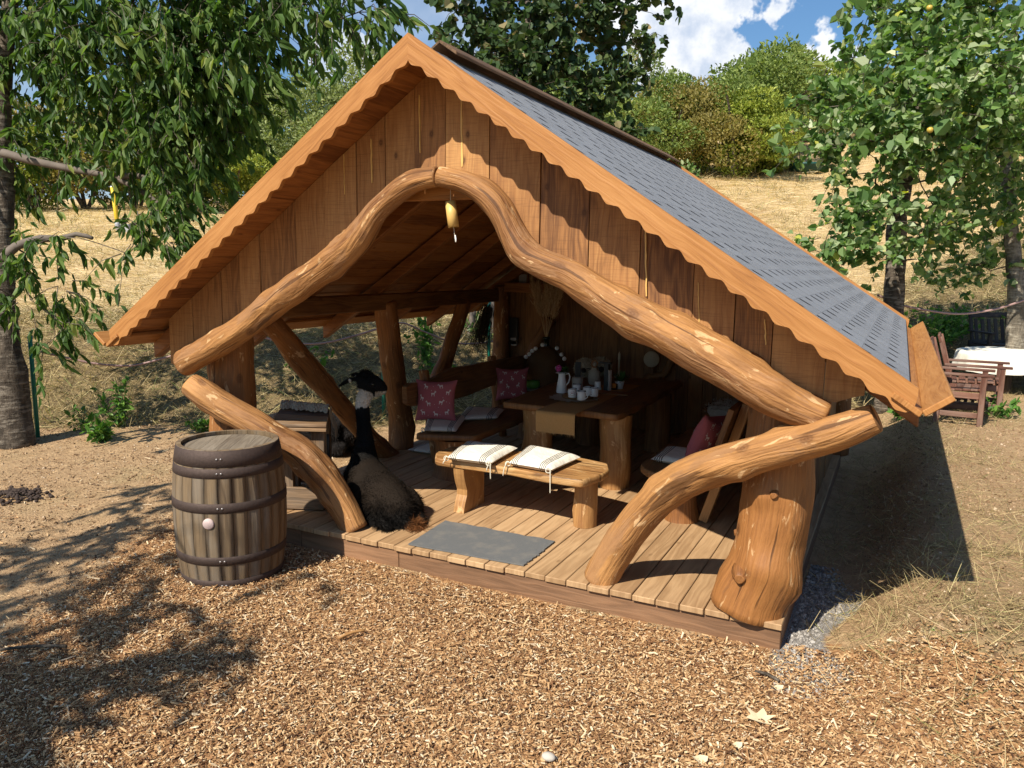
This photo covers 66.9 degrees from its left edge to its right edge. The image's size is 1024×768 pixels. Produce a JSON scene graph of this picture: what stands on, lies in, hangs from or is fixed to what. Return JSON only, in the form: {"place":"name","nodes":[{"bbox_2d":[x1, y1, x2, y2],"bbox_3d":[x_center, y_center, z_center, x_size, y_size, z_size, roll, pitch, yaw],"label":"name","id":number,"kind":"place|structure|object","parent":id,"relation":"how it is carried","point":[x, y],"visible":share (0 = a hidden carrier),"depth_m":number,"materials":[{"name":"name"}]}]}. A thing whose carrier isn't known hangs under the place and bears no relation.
{"place":"outdoors","nodes":[
{"label":"outdoors","id":0,"kind":"place"},
{"bbox_2d":[0,100,1023,767],"bbox_3d":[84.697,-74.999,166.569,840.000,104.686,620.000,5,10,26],"label":"ground","id":1,"kind":"structure","parent":0,"point":[126,514],"depth_m":5.22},
{"bbox_2d":[0,484,53,505],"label":"soil heap","id":2,"kind":"object","parent":1,"relation":"on","point":[12,492],"visible":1,"depth_m":7.07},
{"bbox_2d":[13,121,112,210],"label":"bush","id":3,"kind":"object","parent":1,"relation":"on","point":[22,169],"visible":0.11,"depth_m":44.09,"materials":[{"name":"green plant"}]},
{"bbox_2d":[12,97,130,209],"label":"bush","id":4,"kind":"object","parent":1,"relation":"on","point":[81,200],"visible":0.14,"depth_m":44.45,"materials":[{"name":"green plant"}]},
{"bbox_2d":[56,404,98,430],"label":"weed","id":5,"kind":"object","parent":1,"relation":"on","point":[79,419],"visible":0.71,"depth_m":9.84,"materials":[{"name":"green plant"}]},
{"bbox_2d":[79,412,114,443],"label":"weed","id":6,"kind":"object","parent":1,"relation":"on","point":[101,431],"visible":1,"depth_m":9.23,"materials":[{"name":"green plant"}]},
{"bbox_2d":[90,372,134,427],"bbox_3d":[-5.142,0.225,9.960,0.517,0.735,0.403,-4,10,-30],"label":"weed","id":7,"kind":"object","parent":1,"relation":"on","point":[124,405],"visible":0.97,"depth_m":9.97,"materials":[{"name":"green plant"}]},
{"bbox_2d":[80,139,157,207],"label":"bush","id":8,"kind":"object","parent":1,"relation":"on","point":[123,186],"visible":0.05,"depth_m":46.12,"materials":[{"name":"green plant"}]},
{"bbox_2d":[110,186,130,231],"bbox_3d":[-15.591,-6.939,30.957,1.046,1.916,0.504,5,10,26],"label":"marker pipe","id":9,"kind":"object","parent":1,"relation":"on","point":[115,211],"visible":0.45,"depth_m":30.91,"materials":[{"name":"yellow plastic"}]},
{"bbox_2d":[40,65,243,201],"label":"bush","id":10,"kind":"object","parent":1,"relation":"on","point":[122,88],"visible":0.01,"depth_m":51.58,"materials":[{"name":"green plant"}]},
{"bbox_2d":[143,146,215,206],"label":"bush","id":11,"kind":"object","parent":1,"relation":"on","point":[152,191],"visible":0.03,"depth_m":44.60,"materials":[{"name":"green plant"}]},
{"bbox_2d":[183,416,208,432],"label":"weed","id":12,"kind":"object","parent":1,"relation":"on","point":[198,425],"visible":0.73,"depth_m":9.80,"materials":[{"name":"green plant"}]},
{"bbox_2d":[0,414,416,727],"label":"soil crumbs","id":13,"kind":"object","parent":1,"relation":"on","point":[69,524],"visible":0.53,"depth_m":7.18,"materials":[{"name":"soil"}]},
{"bbox_2d":[0,0,448,449],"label":"cherry tree","id":14,"kind":"object","parent":1,"relation":"on","point":[169,53],"visible":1,"depth_m":8.22,"materials":[{"name":"green plant"}]},
{"bbox_2d":[171,430,286,587],"bbox_3d":[-1.960,0.855,5.404,0.754,0.955,0.754,5,10,26],"label":"barrel","id":15,"kind":"object","parent":1,"relation":"on","point":[229,493],"visible":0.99,"depth_m":5.11,"materials":[{"name":"wood"}]},
{"bbox_2d":[183,150,280,209],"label":"bush","id":16,"kind":"object","parent":1,"relation":"on","point":[247,182],"visible":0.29,"depth_m":45.20,"materials":[{"name":"green plant"}]},
{"bbox_2d":[21,302,490,437],"bbox_3d":[-4.437,-0.187,9.930,9.358,1.997,0.994,-3,9,-23],"label":"wire fence","id":17,"kind":"object","parent":1,"relation":"on","point":[34,397],"visible":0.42,"depth_m":9.72,"materials":[{"name":"metal"}]},
{"bbox_2d":[41,322,492,366],"bbox_3d":[-2.773,-0.575,10.570,6.350,0.521,0.729,-4,10,-26],"label":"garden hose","id":18,"kind":"object","parent":17,"relation":"hanging from","point":[131,365],"visible":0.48,"depth_m":10.39,"materials":[{"name":"rubber"}]},
{"bbox_2d":[232,73,287,181],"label":"bush","id":19,"kind":"object","parent":1,"relation":"on","point":[269,126],"visible":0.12,"depth_m":50.15,"materials":[{"name":"green plant"}]},
{"bbox_2d":[284,346,334,373],"bbox_3d":[-3.042,-0.310,11.703,0.716,0.514,0.581,-3,10,-25],"label":"weed","id":20,"kind":"object","parent":1,"relation":"on","point":[323,361],"visible":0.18,"depth_m":11.77,"materials":[{"name":"green plant"}]},
{"bbox_2d":[267,410,355,456],"bbox_3d":[-2.553,0.544,8.706,1.794,0.584,0.788,0,9,-8],"label":"log","id":21,"kind":"object","parent":1,"relation":"on","point":[343,442],"visible":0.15,"depth_m":8.66,"materials":[{"name":"wood"}]},
{"bbox_2d":[250,37,377,160],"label":"bush","id":22,"kind":"object","parent":1,"relation":"on","point":[297,131],"visible":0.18,"depth_m":47.63,"materials":[{"name":"green plant"}]},
{"bbox_2d":[324,48,376,104],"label":"bush","id":23,"kind":"object","parent":1,"relation":"on","point":[354,81],"visible":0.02,"depth_m":51.09,"materials":[{"name":"green plant"}]},
{"bbox_2d":[403,317,441,369],"bbox_3d":[-1.283,-0.778,11.926,0.708,1.186,0.640,5,10,26],"label":"weed","id":24,"kind":"object","parent":1,"relation":"on","point":[426,351],"visible":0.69,"depth_m":11.96,"materials":[{"name":"green plant"}]},
{"bbox_2d":[461,311,480,341],"bbox_3d":[-0.874,-0.765,13.041,0.639,1.441,0.999,-5,10,-33],"label":"sapling","id":25,"kind":"object","parent":1,"relation":"on","point":[470,323],"visible":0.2,"depth_m":12.95,"materials":[{"name":"green plant"}]},
{"bbox_2d":[0,514,1023,767],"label":"wood chips","id":26,"kind":"object","parent":1,"relation":"on","point":[352,694],"visible":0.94,"depth_m":3.91,"materials":[{"name":"wood"}]},
{"bbox_2d":[0,644,67,650],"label":"stick","id":27,"kind":"object","parent":26,"relation":"on","point":[36,646],"visible":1,"depth_m":4.27,"materials":[{"name":"brown wood"}]},
{"bbox_2d":[338,629,364,638],"bbox_3d":[-0.927,1.444,4.480,0.164,0.030,0.023,-4,10,-31],"label":"stick","id":28,"kind":"object","parent":26,"relation":"on","point":[350,633],"visible":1,"depth_m":4.47,"materials":[{"name":"brown wood"}]},
{"bbox_2d":[542,751,555,761],"bbox_3d":[0.160,1.629,3.387,0.063,0.036,0.047,5,10,26],"label":"pale stone","id":29,"kind":"object","parent":26,"relation":"on","point":[547,756],"visible":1,"depth_m":3.37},
{"bbox_2d":[688,755,707,763],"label":"dead leaf","id":30,"kind":"object","parent":26,"relation":"on","point":[701,758],"visible":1,"depth_m":3.38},
{"bbox_2d":[755,670,779,682],"bbox_3d":[1.344,1.534,4.077,0.028,0.029,0.145,-7,11,-40],"label":"stick","id":31,"kind":"object","parent":26,"relation":"on","point":[769,675],"visible":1,"depth_m":4.07,"materials":[{"name":"brown wood"}]},
{"bbox_2d":[14,130,1023,399],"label":"dry straw","id":32,"kind":"object","parent":1,"relation":"on","point":[132,216],"visible":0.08,"depth_m":27.14,"materials":[{"name":"plant"}]},
{"bbox_2d":[14,144,1023,311],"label":"grass tufts","id":33,"kind":"object","parent":1,"relation":"on","point":[212,223],"visible":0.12,"depth_m":28.38,"materials":[{"name":"plant"}]},
{"bbox_2d":[16,237,1023,437],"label":"dry grass","id":34,"kind":"structure","parent":1,"relation":"on","point":[988,298],"depth_m":12.00,"materials":[{"name":"plant"}]},
{"bbox_2d":[93,33,955,649],"bbox_3d":[0.646,-0.623,7.190,5.770,3.626,5.720,5,10,26],"label":"wooden hut","id":35,"kind":"object","parent":1,"relation":"on","point":[333,219],"visible":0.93,"depth_m":5.05,"materials":[{"name":"brown wood"}]},
{"bbox_2d":[273,408,331,509],"bbox_3d":[-1.774,0.611,6.622,0.458,0.715,0.961,-1,9,-9],"label":"side table","id":36,"kind":"object","parent":35,"relation":"on","point":[317,424],"visible":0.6,"depth_m":6.27,"materials":[{"name":"brown wood"}]},
{"bbox_2d":[280,400,337,438],"bbox_3d":[-1.792,0.301,6.803,0.704,0.291,0.261,4,9,23],"label":"crochet blanket","id":37,"kind":"object","parent":36,"relation":"on","point":[301,405],"visible":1,"depth_m":6.72,"materials":[{"name":"beige fabric"}]},
{"bbox_2d":[339,369,434,533],"bbox_3d":[-1.057,0.573,6.282,0.552,1.308,1.491,-4,10,-27],"label":"bird","id":38,"kind":"object","parent":35,"relation":"on","point":[387,499],"visible":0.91,"depth_m":6.16,"materials":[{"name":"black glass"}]},
{"bbox_2d":[408,443,430,453],"bbox_3d":[-0.845,0.692,8.348,0.400,0.052,0.400,5,10,26],"label":"seat cushion","id":39,"kind":"object","parent":35,"relation":"on","point":[424,448],"visible":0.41,"depth_m":8.24,"materials":[{"name":"fabric"}]},
{"bbox_2d":[445,190,458,241],"bbox_3d":[-0.379,-1.078,4.907,0.093,0.354,0.070,5,10,26],"label":"wind chime","id":40,"kind":"object","parent":35,"relation":"hanging from","point":[452,214],"visible":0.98,"depth_m":4.88,"materials":[{"name":"brown wood"}]},
{"bbox_2d":[402,355,553,481],"bbox_3d":[-0.169,0.248,8.434,0.886,0.954,2.893,5,10,26],"label":"long bench","id":41,"kind":"object","parent":35,"relation":"on","point":[472,378],"visible":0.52,"depth_m":7.89,"materials":[{"name":"brown wood"}]},
{"bbox_2d":[421,415,464,432],"bbox_3d":[-0.677,0.390,7.554,0.396,0.081,0.733,1,9,4],"label":"seat cushion","id":42,"kind":"object","parent":41,"relation":"on","point":[437,425],"visible":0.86,"depth_m":7.34,"materials":[{"name":"fabric"}]},
{"bbox_2d":[415,379,456,420],"bbox_3d":[-0.741,0.161,7.555,0.415,0.409,0.182,2,9,6],"label":"red pillow","id":43,"kind":"object","parent":42,"relation":"on","point":[435,400],"visible":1,"depth_m":7.49,"materials":[{"name":"fabric"}]},
{"bbox_2d":[461,407,503,419],"bbox_3d":[-0.314,0.308,8.061,0.417,0.053,0.718,2,9,6],"label":"seat cushion","id":44,"kind":"object","parent":41,"relation":"on","point":[476,413],"visible":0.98,"depth_m":7.96,"materials":[{"name":"fabric"}]},
{"bbox_2d":[495,367,528,400],"bbox_3d":[0.001,0.001,9.035,0.393,0.386,0.177,0,9,-4],"label":"red pillow","id":45,"kind":"object","parent":41,"relation":"on","point":[511,383],"visible":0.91,"depth_m":8.97,"materials":[{"name":"fabric"}]},
{"bbox_2d":[464,304,493,356],"bbox_3d":[-0.396,-0.666,9.797,0.332,0.678,0.630,5,10,26],"label":"twig bundle","id":46,"kind":"object","parent":35,"relation":"hanging from","point":[484,323],"visible":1,"depth_m":9.79,"materials":[{"name":"plant"}]},
{"bbox_2d":[408,520,554,565],"bbox_3d":[-0.221,1.142,5.593,0.950,0.009,0.576,5,10,26],"label":"doormat","id":47,"kind":"object","parent":35,"relation":"on","point":[483,543],"visible":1,"depth_m":5.56,"materials":[{"name":"fabric"}]},
{"bbox_2d":[509,317,517,344],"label":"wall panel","id":48,"kind":"structure","parent":35,"relation":"attached to","point":[513,334],"depth_m":10.12,"materials":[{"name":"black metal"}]},
{"bbox_2d":[435,447,608,528],"bbox_3d":[0.066,0.826,6.311,1.470,0.430,0.646,5,10,26],"label":"front bench","id":49,"kind":"object","parent":35,"relation":"on","point":[583,476],"visible":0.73,"depth_m":6.03,"materials":[{"name":"brown wood"}]},
{"bbox_2d":[443,441,516,478],"bbox_3d":[-0.282,0.600,6.346,0.488,0.161,0.599,4,9,21],"label":"seat cushion","id":50,"kind":"object","parent":49,"relation":"on","point":[479,452],"visible":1,"depth_m":6.21,"materials":[{"name":"fabric"}]},
{"bbox_2d":[502,445,579,492],"bbox_3d":[0.231,0.656,6.194,0.534,0.210,0.670,5,10,26],"label":"seat cushion","id":51,"kind":"object","parent":49,"relation":"on","point":[548,460],"visible":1,"depth_m":6.03,"materials":[{"name":"fabric"}]},
{"bbox_2d":[517,271,528,282],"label":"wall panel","id":52,"kind":"structure","parent":35,"relation":"attached to","point":[523,277],"depth_m":9.95,"materials":[{"name":"brown wood"}]},
{"bbox_2d":[503,376,682,489],"bbox_3d":[0.868,0.434,7.975,1.266,0.735,2.269,5,10,26],"label":"dining table","id":53,"kind":"object","parent":35,"relation":"on","point":[606,425],"visible":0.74,"depth_m":7.36,"materials":[{"name":"brown wood"}]},
{"bbox_2d":[556,372,569,392],"bbox_3d":[0.511,-0.016,7.774,0.134,0.207,0.110,0,9,-7],"label":"jug","id":54,"kind":"object","parent":53,"relation":"on","point":[561,386],"visible":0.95,"depth_m":7.74,"materials":[{"name":"white ceramic"}]},
{"bbox_2d":[555,365,569,375],"bbox_3d":[0.512,-0.132,7.750,0.168,0.119,0.147,5,10,26],"label":"flower bunch","id":55,"kind":"object","parent":54,"relation":"in","point":[558,368],"visible":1,"depth_m":7.72,"materials":[{"name":"pink plant"}]},
{"bbox_2d":[572,362,582,388],"bbox_3d":[0.684,-0.095,8.078,0.116,0.275,0.116,5,10,26],"label":"bottle","id":56,"kind":"object","parent":53,"relation":"on","point":[577,378],"visible":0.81,"depth_m":8.06,"materials":[{"name":"grey glass"}]},
{"bbox_2d":[573,357,592,377],"bbox_3d":[0.833,-0.186,8.868,0.282,0.247,0.282,-6,11,-36],"label":"toy sheep","id":57,"kind":"object","parent":53,"relation":"on","point":[586,366],"visible":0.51,"depth_m":8.78},
{"bbox_2d":[535,384,640,438],"bbox_3d":[0.794,0.232,7.566,0.370,0.222,1.901,5,10,26],"label":"table runner","id":58,"kind":"object","parent":53,"relation":"on","point":[557,417],"visible":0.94,"depth_m":6.79,"materials":[{"name":"fabric"}]},
{"bbox_2d":[550,394,598,401],"bbox_3d":[0.594,0.131,7.414,0.490,0.010,0.490,5,10,26],"label":"lace mat","id":59,"kind":"object","parent":58,"relation":"on","point":[557,397],"visible":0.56,"depth_m":7.34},
{"bbox_2d":[562,392,592,399],"bbox_3d":[0.630,0.115,7.438,0.310,0.026,0.307,5,10,26],"label":"wood slice","id":60,"kind":"object","parent":59,"relation":"on","point":[565,395],"visible":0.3,"depth_m":7.34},
{"bbox_2d":[568,388,576,397],"bbox_3d":[0.557,0.081,7.277,0.102,0.086,0.082,5,10,26],"label":"mug","id":61,"kind":"object","parent":60,"relation":"on","point":[572,392],"visible":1,"depth_m":7.24,"materials":[{"name":"white ceramic"}]},
{"bbox_2d":[577,390,587,400],"bbox_3d":[0.649,0.105,7.126,0.100,0.086,0.081,1,9,4],"label":"mug","id":62,"kind":"object","parent":59,"relation":"on","point":[581,395],"visible":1,"depth_m":7.09,"materials":[{"name":"white ceramic"}]},
{"bbox_2d":[599,361,611,390],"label":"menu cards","id":63,"kind":"object","parent":58,"relation":"on","point":[607,378],"visible":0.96,"depth_m":7.90,"materials":[{"name":"white paper"}]},
{"bbox_2d":[598,390,629,395],"bbox_3d":[1.020,0.092,7.756,0.300,0.018,0.170,4,9,18],"label":"serving tray","id":64,"kind":"object","parent":58,"relation":"on","point":[620,393],"visible":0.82,"depth_m":7.73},
{"bbox_2d":[614,371,630,388],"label":"potted plant","id":65,"kind":"object","parent":58,"relation":"on","point":[620,380],"visible":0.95,"depth_m":8.03,"materials":[{"name":"green ceramic"}]},
{"bbox_2d":[588,360,599,384],"bbox_3d":[0.887,-0.130,8.350,0.138,0.268,0.138,5,10,26],"label":"twine bottle","id":66,"kind":"object","parent":53,"relation":"on","point":[593,374],"visible":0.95,"depth_m":8.31,"materials":[{"name":"fabric"}]},
{"bbox_2d":[593,356,612,376],"bbox_3d":[1.031,-0.202,8.998,0.285,0.245,0.280,-8,12,-44],"label":"toy sheep","id":67,"kind":"object","parent":53,"relation":"on","point":[600,367],"visible":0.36,"depth_m":8.92},
{"bbox_2d":[643,351,673,379],"bbox_3d":[1.730,-0.236,9.284,0.433,0.650,0.114,5,10,26],"label":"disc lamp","id":68,"kind":"object","parent":35,"relation":"attached to","point":[651,360],"visible":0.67,"depth_m":9.25,"materials":[{"name":"white"}]},
{"bbox_2d":[641,400,748,523],"bbox_3d":[1.863,0.477,6.936,0.819,0.978,2.545,5,10,26],"label":"long bench","id":69,"kind":"object","parent":35,"relation":"on","point":[734,427],"visible":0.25,"depth_m":6.06,"materials":[{"name":"brown wood"}]},
{"bbox_2d":[652,446,686,463],"bbox_3d":[1.419,0.590,6.316,0.460,0.064,0.550,5,10,26],"label":"seat cushion","id":70,"kind":"object","parent":69,"relation":"on","point":[670,454],"visible":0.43,"depth_m":6.25,"materials":[{"name":"fabric"}]},
{"bbox_2d":[685,415,725,456],"bbox_3d":[1.557,0.417,6.204,0.251,0.411,0.384,5,10,26],"label":"red pillow","id":71,"kind":"object","parent":70,"relation":"on","point":[706,432],"visible":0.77,"depth_m":6.09,"materials":[{"name":"fabric"}]},
{"bbox_2d":[701,403,714,416],"bbox_3d":[2.792,0.506,8.649,1.366,0.430,0.504,5,10,26],"label":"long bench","id":72,"kind":"object","parent":35,"relation":"on","point":[704,411],"visible":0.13,"depth_m":8.73,"materials":[{"name":"brown wood"}]},
{"bbox_2d":[705,395,737,416],"bbox_3d":[2.541,0.394,8.672,0.735,0.479,0.700,5,10,26],"label":"sheepskin","id":73,"kind":"object","parent":72,"relation":"on","point":[720,408],"visible":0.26,"depth_m":8.57,"materials":[{"name":"fur"}]},
{"bbox_3d":[0.249,0.312,9.435,0.160,0.510,0.160,5,10,26],"label":"plant stand","id":74,"kind":"object","parent":35,"relation":"on","visible":0},
{"bbox_2d":[527,379,539,390],"bbox_3d":[0.253,0.004,9.388,0.420,0.112,0.417,5,10,26],"label":"green bowl","id":75,"kind":"object","parent":74,"relation":"on","point":[532,385],"visible":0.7,"depth_m":9.32,"materials":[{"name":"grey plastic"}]},
{"bbox_2d":[423,0,682,140],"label":"maple tree","id":76,"kind":"object","parent":1,"relation":"on","point":[527,43],"visible":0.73,"depth_m":14.35,"materials":[{"name":"green plant"}]},
{"bbox_2d":[515,51,604,104],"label":"bush","id":77,"kind":"object","parent":1,"relation":"on","point":[558,92],"visible":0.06,"depth_m":47.30,"materials":[{"name":"green plant"}]},
{"bbox_2d":[558,42,689,140],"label":"bush","id":78,"kind":"object","parent":1,"relation":"on","point":[653,74],"visible":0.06,"depth_m":45.55,"materials":[{"name":"green plant"}]},
{"bbox_2d":[579,68,769,169],"bbox_3d":[8.081,-13.764,40.998,8.638,5.824,8.301,-2,9,-17],"label":"bush","id":79,"kind":"object","parent":1,"relation":"on","point":[670,140],"visible":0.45,"depth_m":39.15,"materials":[{"name":"green plant"}]},
{"bbox_2d":[681,158,700,177],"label":"shrub","id":80,"kind":"object","parent":1,"relation":"on","point":[691,168],"depth_m":18.94,"materials":[{"name":"green plant"}]},
{"bbox_2d":[631,75,768,174],"bbox_3d":[10.346,-13.403,40.643,6.004,5.416,8.025,-6,11,-39],"label":"bush","id":81,"kind":"object","parent":1,"relation":"on","point":[703,117],"visible":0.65,"depth_m":38.92,"materials":[{"name":"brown plant"}]},
{"bbox_2d":[665,85,814,177],"bbox_3d":[12.365,-12.736,40.091,5.592,4.779,8.368,-5,10,-34],"label":"bush","id":82,"kind":"object","parent":1,"relation":"on","point":[755,109],"visible":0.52,"depth_m":38.39,"materials":[{"name":"green plant"}]},
{"bbox_2d":[713,112,796,174],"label":"bush","id":83,"kind":"object","parent":1,"relation":"on","point":[769,165],"visible":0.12,"depth_m":40.39,"materials":[{"name":"green plant"}]},
{"bbox_2d":[686,32,825,155],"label":"bush","id":84,"kind":"object","parent":1,"relation":"on","point":[784,76],"visible":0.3,"depth_m":41.44,"materials":[{"name":"green plant"}]},
{"bbox_2d":[746,706,775,724],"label":"dead leaf","id":85,"kind":"object","parent":1,"relation":"on","point":[760,714],"visible":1,"depth_m":3.68,"materials":[{"name":"plant"}]},
{"bbox_2d":[708,49,901,142],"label":"bush","id":86,"kind":"object","parent":1,"relation":"on","point":[841,75],"visible":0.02,"depth_m":49.78,"materials":[{"name":"green plant"}]},
{"bbox_2d":[787,162,823,171],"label":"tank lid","id":87,"kind":"object","parent":1,"relation":"on","point":[812,166],"visible":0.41,"depth_m":40.50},
{"bbox_2d":[770,564,862,702],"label":"gravel stones","id":88,"kind":"object","parent":1,"relation":"on","point":[799,625],"visible":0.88,"depth_m":4.89,"materials":[{"name":"gravel"}]},
{"bbox_2d":[807,58,864,129],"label":"bush","id":89,"kind":"object","parent":1,"relation":"on","point":[834,70],"visible":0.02,"depth_m":56.56,"materials":[{"name":"green plant"}]},
{"bbox_2d":[762,0,1023,413],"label":"apple tree","id":90,"kind":"object","parent":1,"relation":"on","point":[929,52],"visible":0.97,"depth_m":10.38,"materials":[{"name":"green plant"}]},
{"bbox_2d":[877,294,1023,314],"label":"garden hose","id":91,"kind":"object","parent":90,"relation":"hanging from","point":[949,313],"visible":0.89,"depth_m":11.94,"materials":[{"name":"rubber"}]},
{"bbox_2d":[799,385,1023,767],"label":"mound grass","id":92,"kind":"structure","parent":1,"relation":"on","point":[908,512],"depth_m":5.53,"materials":[{"name":"plant"}]},
{"bbox_2d":[822,50,1003,136],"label":"bush","id":93,"kind":"object","parent":1,"relation":"on","point":[898,100],"visible":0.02,"depth_m":52.39,"materials":[{"name":"green plant"}]},
{"bbox_2d":[815,415,1023,767],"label":"mound crumbs","id":94,"kind":"object","parent":1,"relation":"on","point":[938,627],"visible":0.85,"depth_m":5.66,"materials":[{"name":"soil"}]},
{"bbox_2d":[904,303,981,351],"bbox_3d":[7.444,-1.004,13.932,1.825,0.890,1.340,-4,10,-30],"label":"weed","id":95,"kind":"object","parent":1,"relation":"on","point":[950,336],"visible":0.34,"depth_m":13.85,"materials":[{"name":"green plant"}]},
{"bbox_2d":[909,301,1005,341],"bbox_3d":[8.138,-1.179,14.449,1.733,0.742,1.191,5,10,26],"label":"weed","id":96,"kind":"object","parent":1,"relation":"on","point":[959,323],"visible":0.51,"depth_m":14.34,"materials":[{"name":"green plant"}]},
{"bbox_2d":[930,336,995,426],"bbox_3d":[5.293,-0.039,9.173,0.708,0.985,0.675,6,10,32],"label":"garden armchair","id":97,"kind":"object","parent":1,"relation":"on","point":[980,390],"visible":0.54,"depth_m":8.96,"materials":[{"name":"red wood"}]},
{"bbox_2d":[917,68,1023,389],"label":"fruit tree","id":98,"kind":"object","parent":1,"relation":"on","point":[1005,214],"visible":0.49,"depth_m":12.16,"materials":[{"name":"green plant"}]},
{"bbox_2d":[938,332,1012,417],"bbox_3d":[5.816,-0.128,9.804,0.825,0.985,0.675,6,10,29],"label":"garden armchair","id":99,"kind":"object","parent":1,"relation":"on","point":[997,388],"visible":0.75,"depth_m":9.65,"materials":[{"name":"red wood"}]},
{"bbox_2d":[967,312,1006,346],"bbox_3d":[8.418,-0.725,13.395,0.775,0.985,0.815,1,9,0],"label":"garden chair","id":100,"kind":"object","parent":1,"relation":"on","point":[977,341],"visible":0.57,"depth_m":13.65,"materials":[{"name":"brown wood"}]},
{"bbox_2d":[973,372,1011,393],"bbox_3d":[7.744,-0.155,11.695,1.800,0.617,1.800,5,10,26],"label":"garden table","id":101,"kind":"object","parent":1,"relation":"on","point":[1007,383],"visible":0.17,"depth_m":11.29,"materials":[{"name":"brown wood"}]},
{"bbox_2d":[952,346,1023,374],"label":"tablecloth","id":102,"kind":"object","parent":101,"relation":"on","point":[1014,358],"visible":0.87,"depth_m":11.41,"materials":[{"name":"white fabric"}]},
{"bbox_2d":[984,394,1021,418],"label":"weed","id":103,"kind":"object","parent":1,"relation":"on","point":[996,411],"visible":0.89,"depth_m":9.37,"materials":[{"name":"green plant"}]},
{"bbox_2d":[0,0,1023,198],"label":"sky","id":104,"kind":"structure","parent":0,"point":[708,32],"materials":[{"name":"blue"}]},
{"bbox_3d":[0.375,0.308,9.698,0.750,0.444,0.500,5,10,26],"label":"corner shelf","id":105,"kind":"object","parent":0,"visible":0},
{"bbox_2d":[526,337,565,387],"bbox_3d":[0.418,-0.242,9.574,0.505,0.681,0.502,5,10,26],"label":"demijohn","id":106,"kind":"object","parent":105,"relation":"on","point":[543,362],"visible":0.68,"depth_m":9.39,"materials":[{"name":"glass"}]},
{"bbox_2d":[524,343,565,369],"bbox_3d":[0.398,-0.337,9.361,0.559,0.320,0.051,5,10,26],"label":"ball garland","id":107,"kind":"object","parent":106,"relation":"attached to","point":[561,354],"visible":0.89,"depth_m":9.35,"materials":[{"name":"white ceramic"}]},
{"bbox_2d":[529,275,563,336],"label":"pampas grass","id":108,"kind":"object","parent":106,"relation":"in","point":[547,310],"depth_m":9.45,"materials":[{"name":"plant"}]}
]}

